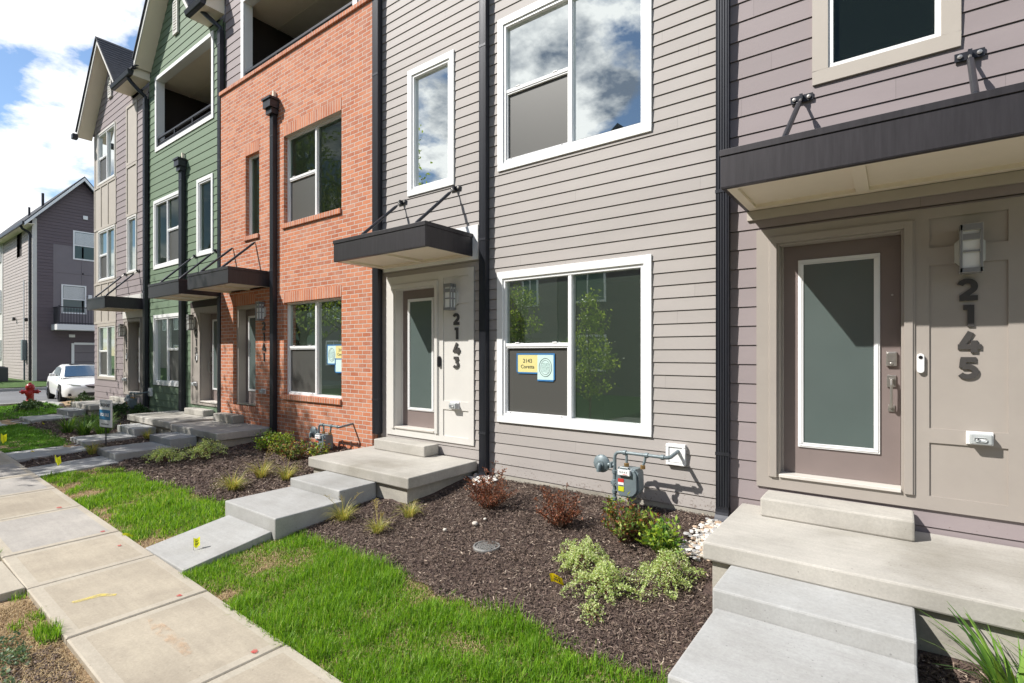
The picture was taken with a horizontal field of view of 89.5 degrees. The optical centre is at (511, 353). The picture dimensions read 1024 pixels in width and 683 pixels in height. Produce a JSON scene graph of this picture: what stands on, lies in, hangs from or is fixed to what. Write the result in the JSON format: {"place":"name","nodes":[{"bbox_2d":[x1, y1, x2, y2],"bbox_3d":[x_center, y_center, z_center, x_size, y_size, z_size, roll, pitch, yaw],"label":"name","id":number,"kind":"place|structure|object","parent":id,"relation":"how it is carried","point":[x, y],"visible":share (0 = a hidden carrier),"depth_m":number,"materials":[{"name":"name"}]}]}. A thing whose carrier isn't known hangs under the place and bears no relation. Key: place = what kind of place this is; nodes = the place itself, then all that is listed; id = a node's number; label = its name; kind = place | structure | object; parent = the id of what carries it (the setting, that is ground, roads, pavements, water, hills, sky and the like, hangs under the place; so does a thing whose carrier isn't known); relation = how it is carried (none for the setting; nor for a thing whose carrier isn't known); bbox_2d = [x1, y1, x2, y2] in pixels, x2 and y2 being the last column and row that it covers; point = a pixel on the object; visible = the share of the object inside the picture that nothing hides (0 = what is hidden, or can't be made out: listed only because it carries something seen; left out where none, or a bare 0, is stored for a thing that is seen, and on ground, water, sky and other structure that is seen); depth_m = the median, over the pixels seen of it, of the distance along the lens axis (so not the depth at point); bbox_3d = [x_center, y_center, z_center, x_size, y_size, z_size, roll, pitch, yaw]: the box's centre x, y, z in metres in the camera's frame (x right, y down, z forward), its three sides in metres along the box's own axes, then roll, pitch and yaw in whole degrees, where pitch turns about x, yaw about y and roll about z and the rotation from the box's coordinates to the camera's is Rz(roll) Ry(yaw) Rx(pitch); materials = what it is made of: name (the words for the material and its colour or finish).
{"place":"outdoors","nodes":[
{"label":"outdoors","id":0,"kind":"place"},
{"bbox_2d":[0,366,7,381],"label":"air conditioner","id":1,"kind":"object","parent":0,"point":[3,373],"visible":1,"depth_m":26.10,"materials":[{"name":"grey metal"}]},
{"bbox_2d":[0,561,24,601],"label":"path","id":2,"kind":"structure","parent":0,"point":[10,584],"depth_m":4.12,"materials":[{"name":"beige concrete"}]},
{"bbox_2d":[8,590,28,601],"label":"grass","id":3,"kind":"structure","parent":0,"point":[24,596],"depth_m":4.02,"materials":[{"name":"green plant"}]},
{"bbox_2d":[0,378,46,387],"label":"lawn","id":4,"kind":"structure","parent":0,"point":[11,382],"depth_m":25.95,"materials":[{"name":"green plant"}]},
{"bbox_2d":[0,176,94,380],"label":"townhouse","id":5,"kind":"structure","parent":4,"relation":"on","point":[47,251],"depth_m":27.89,"materials":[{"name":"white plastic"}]},
{"bbox_2d":[21,280,26,379],"bbox_3d":[-26.102,-1.230,27.560,0.600,5.400,0.180,0,0,37],"label":"electric meter","id":6,"kind":"object","parent":5,"relation":"attached to","point":[23,349],"visible":0.96,"depth_m":27.42,"materials":[{"name":"plastic"}]},
{"bbox_2d":[61,284,85,313],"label":"window","id":7,"kind":"structure","parent":5,"relation":"in","point":[71,295],"depth_m":28.02,"materials":[{"name":"white plastic"}]},
{"bbox_2d":[71,342,94,363],"bbox_3d":[-23.133,0.435,29.007,0.070,2.070,2.550,0,0,37],"label":"garage door","id":8,"kind":"structure","parent":5,"relation":"in","point":[81,353],"depth_m":28.37,"materials":[{"name":"grey metal"}]},
{"bbox_2d":[73,230,93,261],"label":"window","id":9,"kind":"structure","parent":5,"relation":"in","point":[82,241],"depth_m":28.40,"materials":[{"name":"white plastic"}]},
{"bbox_2d":[0,423,70,452],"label":"grass","id":10,"kind":"structure","parent":0,"point":[19,432],"depth_m":10.12,"materials":[{"name":"green plant"}]},
{"bbox_2d":[26,607,44,620],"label":"grass","id":11,"kind":"structure","parent":0,"point":[38,614],"depth_m":3.73,"materials":[{"name":"green plant"}]},
{"bbox_2d":[0,599,93,682],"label":"dead grass","id":12,"kind":"structure","parent":0,"point":[20,617],"depth_m":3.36,"materials":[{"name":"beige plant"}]},
{"bbox_2d":[0,390,94,403],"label":"road","id":13,"kind":"structure","parent":0,"point":[11,397],"depth_m":20.95,"materials":[{"name":"grey asphalt"}]},
{"bbox_2d":[0,387,64,405],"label":"kerb","id":14,"kind":"structure","parent":13,"relation":"on","point":[20,389],"depth_m":24.18,"materials":[{"name":"concrete"}]},
{"bbox_2d":[46,363,94,401],"bbox_3d":[-16.752,1.107,20.199,4.971,1.415,2.248,0,0,37],"label":"parked car","id":15,"kind":"object","parent":13,"relation":"on","point":[65,382],"visible":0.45,"depth_m":19.13,"materials":[{"name":"white paint"}]},
{"bbox_2d":[0,0,144,232],"label":"sky","id":16,"kind":"structure","parent":0,"point":[46,46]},
{"bbox_2d":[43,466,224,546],"bbox_3d":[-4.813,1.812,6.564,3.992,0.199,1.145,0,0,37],"label":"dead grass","id":17,"kind":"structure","parent":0,"point":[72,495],"depth_m":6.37,"materials":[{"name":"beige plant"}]},
{"bbox_2d":[0,451,342,682],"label":"sidewalk","id":18,"kind":"structure","parent":0,"point":[145,623],"depth_m":3.88,"materials":[{"name":"concrete"}]},
{"bbox_2d":[0,401,658,682],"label":"soil","id":19,"kind":"structure","parent":0,"point":[27,598],"depth_m":3.75,"materials":[{"name":"brown soil"}]},
{"bbox_2d":[6,619,23,632],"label":"grass","id":20,"kind":"structure","parent":19,"relation":"on","point":[13,626],"depth_m":3.60,"materials":[{"name":"green plant"}]},
{"bbox_2d":[0,630,31,682],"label":"ground cover","id":21,"kind":"object","parent":19,"relation":"on","point":[21,649],"visible":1,"depth_m":3.24,"materials":[{"name":"green plant"}]},
{"bbox_2d":[19,382,40,400],"bbox_3d":[-15.252,1.267,16.341,0.398,0.707,0.400,0,0,13],"label":"fire hydrant","id":22,"kind":"object","parent":19,"relation":"on","point":[29,391],"visible":0.85,"depth_m":16.26,"materials":[{"name":"red metal"}]},
{"bbox_2d":[0,402,69,419],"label":"grass","id":23,"kind":"structure","parent":19,"relation":"on","point":[34,411],"depth_m":14.17,"materials":[{"name":"green plant"}]},
{"bbox_2d":[24,617,64,648],"bbox_3d":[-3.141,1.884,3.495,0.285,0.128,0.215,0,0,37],"label":"grass","id":24,"kind":"structure","parent":19,"relation":"on","point":[54,628],"depth_m":3.50,"materials":[{"name":"green plant"}]},
{"bbox_2d":[0,396,125,425],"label":"entry steps","id":25,"kind":"structure","parent":19,"relation":"on","point":[87,407],"depth_m":13.31,"materials":[{"name":"concrete"}]},
{"bbox_2d":[5,407,213,462],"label":"entry steps","id":26,"kind":"structure","parent":19,"relation":"on","point":[159,422],"depth_m":10.24,"materials":[{"name":"concrete"}]},
{"bbox_2d":[71,36,150,409],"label":"townhouse","id":27,"kind":"structure","parent":19,"relation":"on","point":[113,119],"depth_m":14.57,"materials":[{"name":"grey wood"}]},
{"bbox_2d":[97,121,116,186],"bbox_3d":[-12.045,-5.900,15.364,1.564,1.580,0.088,0,0,37],"label":"window","id":28,"kind":"structure","parent":27,"relation":"in","point":[106,138],"depth_m":15.34,"materials":[{"name":"grey"}]},
{"bbox_2d":[97,323,116,379],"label":"window","id":29,"kind":"structure","parent":27,"relation":"in","point":[106,333],"depth_m":15.37,"materials":[{"name":"grey plastic"}]},
{"bbox_2d":[98,224,116,282],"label":"window","id":30,"kind":"structure","parent":27,"relation":"in","point":[106,236],"depth_m":15.38,"materials":[{"name":"grey plastic"}]},
{"bbox_2d":[126,214,136,273],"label":"window","id":31,"kind":"structure","parent":27,"relation":"in","point":[131,220],"depth_m":14.23,"materials":[{"name":"white plastic"}]},
{"bbox_2d":[136,323,139,390],"bbox_3d":[-10.064,0.093,14.064,0.810,1.886,0.115,0,0,37],"label":"door","id":32,"kind":"structure","parent":27,"relation":"in","point":[138,353],"depth_m":14.25,"materials":[{"name":"paint"}]},
{"bbox_2d":[41,465,229,544],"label":"grass","id":33,"kind":"structure","parent":19,"relation":"on","point":[170,503],"depth_m":6.13,"materials":[{"name":"green plant"}]},
{"bbox_2d":[27,412,269,477],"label":"entry steps","id":34,"kind":"structure","parent":19,"relation":"on","point":[229,429],"depth_m":9.05,"materials":[{"name":"concrete"}]},
{"bbox_2d":[132,0,225,412],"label":"townhouse","id":35,"kind":"structure","parent":19,"relation":"on","point":[179,52],"depth_m":12.10,"materials":[{"name":"green wood"}]},
{"bbox_2d":[124,391,148,411],"bbox_3d":[-9.751,1.379,13.281,0.860,0.823,0.271,0,0,22],"label":"gas meter","id":36,"kind":"object","parent":35,"relation":"attached to","point":[130,400],"visible":0.7,"depth_m":13.22,"materials":[{"name":"grey metal"}]},
{"bbox_2d":[153,313,177,386],"bbox_3d":[-8.415,-0.090,12.657,1.749,1.760,0.088,0,0,37],"label":"window","id":37,"kind":"structure","parent":35,"relation":"in","point":[172,353],"depth_m":12.67,"materials":[{"name":"grey plastic"}]},
{"bbox_2d":[153,190,177,269],"bbox_3d":[-8.421,-3.000,12.662,1.724,1.740,0.088,0,0,37],"label":"window","id":38,"kind":"structure","parent":35,"relation":"in","point":[172,233],"depth_m":12.67,"materials":[{"name":"grey"}]},
{"bbox_2d":[196,173,213,256],"bbox_3d":[-6.770,-3.045,11.430,0.804,1.730,0.088,0,0,37],"label":"window","id":39,"kind":"structure","parent":35,"relation":"in","point":[208,178],"depth_m":11.60,"materials":[{"name":"white plastic"}]},
{"bbox_2d":[208,313,216,400],"bbox_3d":[-6.493,0.078,11.400,0.800,1.936,0.115,0,0,37],"label":"door","id":40,"kind":"structure","parent":35,"relation":"in","point":[213,354],"depth_m":11.54,"materials":[{"name":"paint"}]},
{"bbox_2d":[187,0,380,449],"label":"townhouse","id":41,"kind":"structure","parent":19,"relation":"on","point":[295,94],"depth_m":9.36,"materials":[{"name":"red brick"}]},
{"bbox_2d":[246,309,255,402],"bbox_3d":[-5.160,0.053,10.344,0.760,1.885,0.115,0,0,37],"label":"door","id":42,"kind":"structure","parent":41,"relation":"in","point":[250,314],"depth_m":10.44,"materials":[{"name":"paint"}]},
{"bbox_2d":[249,153,258,234],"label":"window","id":43,"kind":"structure","parent":41,"relation":"in","point":[251,159],"depth_m":10.20,"materials":[{"name":"plastic"}]},
{"bbox_2d":[287,297,341,398],"bbox_3d":[-3.361,-0.087,8.873,1.726,1.655,0.072,0,0,37],"label":"window","id":44,"kind":"structure","parent":41,"relation":"in","point":[303,362],"depth_m":9.09,"materials":[{"name":"grey plastic"}]},
{"bbox_2d":[287,113,341,222],"bbox_3d":[-3.361,-3.118,8.873,1.726,1.585,0.072,0,0,37],"label":"window","id":45,"kind":"structure","parent":41,"relation":"in","point":[303,190],"depth_m":9.09,"materials":[{"name":"grey"}]},
{"bbox_2d":[309,423,353,451],"bbox_3d":[-2.920,1.494,8.138,0.860,0.823,0.271,0,0,22],"label":"gas meter","id":46,"kind":"object","parent":41,"relation":"attached to","point":[319,436],"visible":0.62,"depth_m":8.07,"materials":[{"name":"grey metal"}]},
{"bbox_2d":[327,344,341,372],"bbox_3d":[-2.887,0.086,8.511,0.551,0.468,0.006,0,0,37],"label":"paper notice","id":47,"kind":"object","parent":41,"relation":"attached to","point":[334,354],"visible":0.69,"depth_m":8.53,"materials":[{"name":"white paper"}]},
{"bbox_2d":[145,437,476,572],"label":"entry steps","id":48,"kind":"structure","parent":19,"relation":"on","point":[400,469],"depth_m":5.84,"materials":[{"name":"concrete"}]},
{"bbox_2d":[193,537,199,550],"bbox_3d":[-2.947,1.816,4.825,0.018,0.201,0.056,0,0,45],"label":"marking flag","id":49,"kind":"object","parent":48,"relation":"on","point":[196,542],"visible":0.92,"depth_m":4.82,"materials":[{"name":"yellow plastic"}]},
{"bbox_2d":[9,407,1015,682],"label":"mulch bed","id":50,"kind":"object","parent":19,"relation":"on","point":[707,585],"visible":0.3,"depth_m":4.42,"materials":[{"name":"brown wood"}]},
{"bbox_2d":[4,400,55,411],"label":"evergreen shrub","id":51,"kind":"object","parent":50,"relation":"on","point":[30,406],"visible":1,"depth_m":14.50,"materials":[{"name":"green plant"}]},
{"bbox_2d":[47,412,83,432],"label":"lily plant","id":52,"kind":"object","parent":50,"relation":"on","point":[66,428],"visible":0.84,"depth_m":10.73,"materials":[{"name":"green plant"}]},
{"bbox_2d":[0,405,156,467],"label":"mulch chips","id":53,"kind":"object","parent":50,"relation":"on","point":[123,419],"visible":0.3,"depth_m":10.53,"materials":[{"name":"brown wood"}]},
{"bbox_2d":[65,391,94,405],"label":"evergreen shrub","id":54,"kind":"object","parent":50,"relation":"on","point":[86,397],"visible":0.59,"depth_m":14.87,"materials":[{"name":"green plant"}]},
{"bbox_2d":[65,417,98,434],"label":"lily plant","id":55,"kind":"object","parent":50,"relation":"on","point":[82,429],"visible":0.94,"depth_m":10.40,"materials":[{"name":"green plant"}]},
{"bbox_2d":[76,409,97,426],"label":"lily plant","id":56,"kind":"object","parent":50,"relation":"on","point":[89,416],"visible":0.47,"depth_m":11.38,"materials":[{"name":"green plant"}]},
{"bbox_2d":[76,441,106,454],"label":"ornamental grass","id":57,"kind":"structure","parent":50,"relation":"on","point":[93,450],"depth_m":8.70,"materials":[{"name":"yellow"}]},
{"bbox_2d":[84,417,117,433],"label":"lily plant","id":58,"kind":"object","parent":50,"relation":"on","point":[96,427],"visible":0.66,"depth_m":10.29,"materials":[{"name":"green plant"}]},
{"bbox_2d":[85,410,118,424],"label":"lily plant","id":59,"kind":"object","parent":50,"relation":"on","point":[113,419],"visible":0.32,"depth_m":11.05,"materials":[{"name":"green plant"}]},
{"bbox_2d":[99,400,111,446],"bbox_3d":[-7.315,1.353,9.293,0.380,1.030,0.038,0,0,28],"label":"yard sign","id":60,"kind":"object","parent":50,"relation":"on","point":[105,413],"visible":1,"depth_m":9.27,"materials":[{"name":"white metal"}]},
{"bbox_2d":[98,402,131,417],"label":"evergreen shrub","id":61,"kind":"object","parent":50,"relation":"on","point":[117,407],"visible":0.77,"depth_m":12.50,"materials":[{"name":"green plant"}]},
{"bbox_2d":[128,402,151,413],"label":"evergreen shrub","id":62,"kind":"object","parent":50,"relation":"on","point":[142,408],"visible":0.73,"depth_m":12.36,"materials":[{"name":"green plant"}]},
{"bbox_2d":[140,426,156,438],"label":"ornamental grass","id":63,"kind":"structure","parent":50,"relation":"on","point":[146,435],"depth_m":9.86,"materials":[{"name":"yellow"}]},
{"bbox_2d":[141,445,185,462],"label":"shrub","id":64,"kind":"object","parent":50,"relation":"on","point":[160,456],"visible":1,"depth_m":8.12,"materials":[{"name":"green plant"}]},
{"bbox_2d":[173,436,228,460],"bbox_3d":[-4.953,1.503,8.246,0.762,0.368,0.550,0,0,-25],"label":"shrub","id":65,"kind":"object","parent":50,"relation":"on","point":[199,449],"visible":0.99,"depth_m":8.22,"materials":[{"name":"green plant"}]},
{"bbox_2d":[105,438,350,502],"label":"mulch chips","id":66,"kind":"object","parent":50,"relation":"on","point":[193,468],"visible":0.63,"depth_m":7.54,"materials":[{"name":"brown wood"}]},
{"bbox_2d":[212,467,249,490],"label":"ornamental grass","id":67,"kind":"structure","parent":50,"relation":"on","point":[232,486],"depth_m":6.49,"materials":[{"name":"yellow"}]},
{"bbox_2d":[238,443,282,478],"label":"ornamental grass","id":68,"kind":"object","parent":50,"relation":"on","point":[259,473],"depth_m":6.93,"materials":[{"name":"yellow"}]},
{"bbox_2d":[251,428,274,451],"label":"shrub","id":69,"kind":"object","parent":50,"relation":"on","point":[259,442],"visible":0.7,"depth_m":8.39,"materials":[{"name":"green plant"}]},
{"bbox_2d":[263,431,293,454],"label":"shrub","id":70,"kind":"object","parent":50,"relation":"on","point":[285,435],"visible":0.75,"depth_m":8.13,"materials":[{"name":"green plant"}]},
{"bbox_2d":[272,446,305,480],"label":"ornamental grass","id":71,"kind":"object","parent":50,"relation":"on","point":[287,476],"depth_m":6.82,"materials":[{"name":"yellow"}]},
{"bbox_2d":[274,436,310,460],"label":"shrub","id":72,"kind":"object","parent":50,"relation":"on","point":[294,452],"visible":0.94,"depth_m":7.72,"materials":[{"name":"green plant"}]},
{"bbox_2d":[308,440,330,456],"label":"shrub","id":73,"kind":"object","parent":50,"relation":"on","point":[315,450],"visible":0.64,"depth_m":7.50,"materials":[{"name":"green plant"}]},
{"bbox_2d":[323,491,363,522],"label":"ornamental grass","id":74,"kind":"object","parent":50,"relation":"on","point":[343,516],"depth_m":5.43,"materials":[{"name":"yellow"}]},
{"bbox_2d":[363,498,393,533],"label":"ornamental grass","id":75,"kind":"object","parent":50,"relation":"on","point":[376,528],"depth_m":5.12,"materials":[{"name":"yellow"}]},
{"bbox_2d":[392,499,424,517],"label":"ornamental grass","id":76,"kind":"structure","parent":50,"relation":"on","point":[410,512],"depth_m":5.46,"materials":[{"name":"yellow"}]},
{"bbox_2d":[473,540,499,553],"bbox_3d":[-0.229,1.794,4.661,0.250,0.126,0.250,0,0,37],"label":"access lid","id":77,"kind":"object","parent":50,"relation":"on","point":[481,548],"visible":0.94,"depth_m":4.62,"materials":[{"name":"metal"}]},
{"bbox_2d":[464,460,519,510],"bbox_3d":[-0.248,1.419,5.529,0.568,0.526,0.593,0,0,-17],"label":"shrub","id":78,"kind":"object","parent":50,"relation":"on","point":[483,500],"visible":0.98,"depth_m":5.47,"materials":[{"name":"brown plant"}]},
{"bbox_2d":[549,573,563,585],"bbox_3d":[0.343,1.760,3.984,0.115,0.135,0.035,0,0,11],"label":"marking flag","id":79,"kind":"object","parent":50,"relation":"on","point":[555,578],"visible":0.91,"depth_m":3.98,"materials":[{"name":"yellow plastic"}]},
{"bbox_2d":[532,482,583,527],"bbox_3d":[0.452,1.462,4.964,0.470,0.453,0.548,0,0,-10],"label":"shrub","id":80,"kind":"object","parent":50,"relation":"on","point":[558,514],"visible":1,"depth_m":4.95,"materials":[{"name":"brown plant"}]},
{"bbox_2d":[552,535,615,584],"bbox_3d":[0.587,1.650,4.219,0.483,0.232,0.660,0,0,-7],"label":"shrub","id":81,"kind":"object","parent":50,"relation":"on","point":[574,557],"visible":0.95,"depth_m":4.21,"materials":[{"name":"green plant"}]},
{"bbox_2d":[577,599,605,626],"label":"shrub","id":82,"kind":"object","parent":50,"relation":"on","point":[591,611],"visible":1,"depth_m":3.57,"materials":[{"name":"green plant"}]},
{"bbox_2d":[468,473,722,561],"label":"pebbles","id":83,"kind":"object","parent":50,"relation":"on","point":[693,549],"visible":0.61,"depth_m":4.52,"materials":[{"name":"white stone"}]},
{"bbox_2d":[560,560,644,605],"bbox_3d":[0.695,1.672,3.844,0.568,0.239,0.498,0,0,37],"label":"shrub","id":84,"kind":"object","parent":50,"relation":"on","point":[602,576],"visible":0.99,"depth_m":3.82,"materials":[{"name":"green plant"}]},
{"bbox_2d":[598,492,658,542],"bbox_3d":[1.031,1.480,4.635,0.532,0.422,0.498,0,0,-10],"label":"shrub","id":85,"kind":"object","parent":50,"relation":"on","point":[626,525],"visible":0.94,"depth_m":4.57,"materials":[{"name":"green plant"}]},
{"bbox_2d":[634,511,685,554],"bbox_3d":[1.248,1.533,4.324,0.421,0.339,0.495,0,0,19],"label":"shrub","id":86,"kind":"object","parent":50,"relation":"on","point":[659,541],"visible":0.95,"depth_m":4.29,"materials":[{"name":"green plant"}]},
{"bbox_2d":[625,548,706,601],"bbox_3d":[1.161,1.616,3.899,0.627,0.299,0.482,0,0,-16],"label":"shrub","id":87,"kind":"object","parent":50,"relation":"on","point":[667,558],"visible":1,"depth_m":3.87,"materials":[{"name":"green plant"}]},
{"bbox_2d":[917,654,1015,682],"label":"mulch chips","id":88,"kind":"object","parent":50,"relation":"on","point":[940,678],"visible":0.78,"depth_m":2.85,"materials":[{"name":"brown wood"}]},
{"bbox_2d":[920,604,1023,682],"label":"lily plant","id":89,"kind":"object","parent":50,"relation":"on","point":[991,666],"visible":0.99,"depth_m":2.70,"materials":[{"name":"green plant"}]},
{"bbox_2d":[990,621,1023,668],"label":"lily plant","id":90,"kind":"object","parent":50,"relation":"on","point":[1011,651],"visible":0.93,"depth_m":2.66,"materials":[{"name":"green plant"}]},
{"bbox_2d":[333,0,730,516],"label":"townhouse","id":91,"kind":"structure","parent":19,"relation":"on","point":[543,176],"depth_m":6.26,"materials":[{"name":"grey wood"}]},
{"bbox_2d":[403,288,433,428],"bbox_3d":[-1.324,0.068,7.471,0.805,1.996,0.115,0,0,37],"label":"door","id":92,"kind":"structure","parent":91,"relation":"in","point":[418,305],"depth_m":7.51,"materials":[{"name":"paint"}]},
{"bbox_2d":[407,49,454,196],"bbox_3d":[-1.122,-3.170,7.219,0.914,1.810,0.088,0,0,37],"label":"window","id":93,"kind":"structure","parent":91,"relation":"in","point":[430,85],"depth_m":7.24,"materials":[{"name":"white plastic"}]},
{"bbox_2d":[517,353,554,381],"bbox_3d":[0.278,0.163,6.181,0.551,0.331,0.006,0,0,37],"label":"paper notice","id":94,"kind":"object","parent":91,"relation":"attached to","point":[541,366],"visible":1,"depth_m":6.15,"materials":[{"name":"yellow"}]},
{"bbox_2d":[497,254,652,436],"bbox_3d":[0.641,-0.080,5.904,2.014,1.870,0.088,0,0,37],"label":"window","id":95,"kind":"structure","parent":91,"relation":"in","point":[521,399],"depth_m":5.98,"materials":[{"name":"white plastic"}]},
{"bbox_2d":[497,0,652,171],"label":"window","id":96,"kind":"structure","parent":91,"relation":"in","point":[573,75],"depth_m":5.87,"materials":[{"name":"white"}]},
{"bbox_2d":[593,450,679,509],"bbox_3d":[1.212,1.359,5.131,0.860,0.823,0.271,0,0,22],"label":"gas meter","id":97,"kind":"object","parent":91,"relation":"attached to","point":[627,478],"visible":0.96,"depth_m":5.09,"materials":[{"name":"grey metal"}]},
{"bbox_2d":[668,490,1023,682],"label":"entry steps","id":98,"kind":"structure","parent":19,"relation":"on","point":[809,589],"depth_m":3.11,"materials":[{"name":"concrete"}]},
{"bbox_2d":[713,0,1023,547],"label":"townhouse","id":99,"kind":"structure","parent":19,"relation":"on","point":[869,191],"depth_m":4.16,"materials":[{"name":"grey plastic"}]},
{"bbox_2d":[784,235,900,484],"bbox_3d":[2.777,0.053,4.400,0.858,2.016,0.115,0,0,37],"label":"door","id":100,"kind":"structure","parent":99,"relation":"in","point":[842,319],"depth_m":4.38,"materials":[{"name":"paint"}]},
{"bbox_2d":[812,0,960,85],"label":"window","id":101,"kind":"structure","parent":99,"relation":"in","point":[946,36],"depth_m":4.16,"materials":[{"name":"beige plastic"}]},
{"bbox_2d":[179,527,667,682],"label":"grass","id":102,"kind":"structure","parent":0,"point":[366,573],"depth_m":3.58,"materials":[{"name":"green plant"}]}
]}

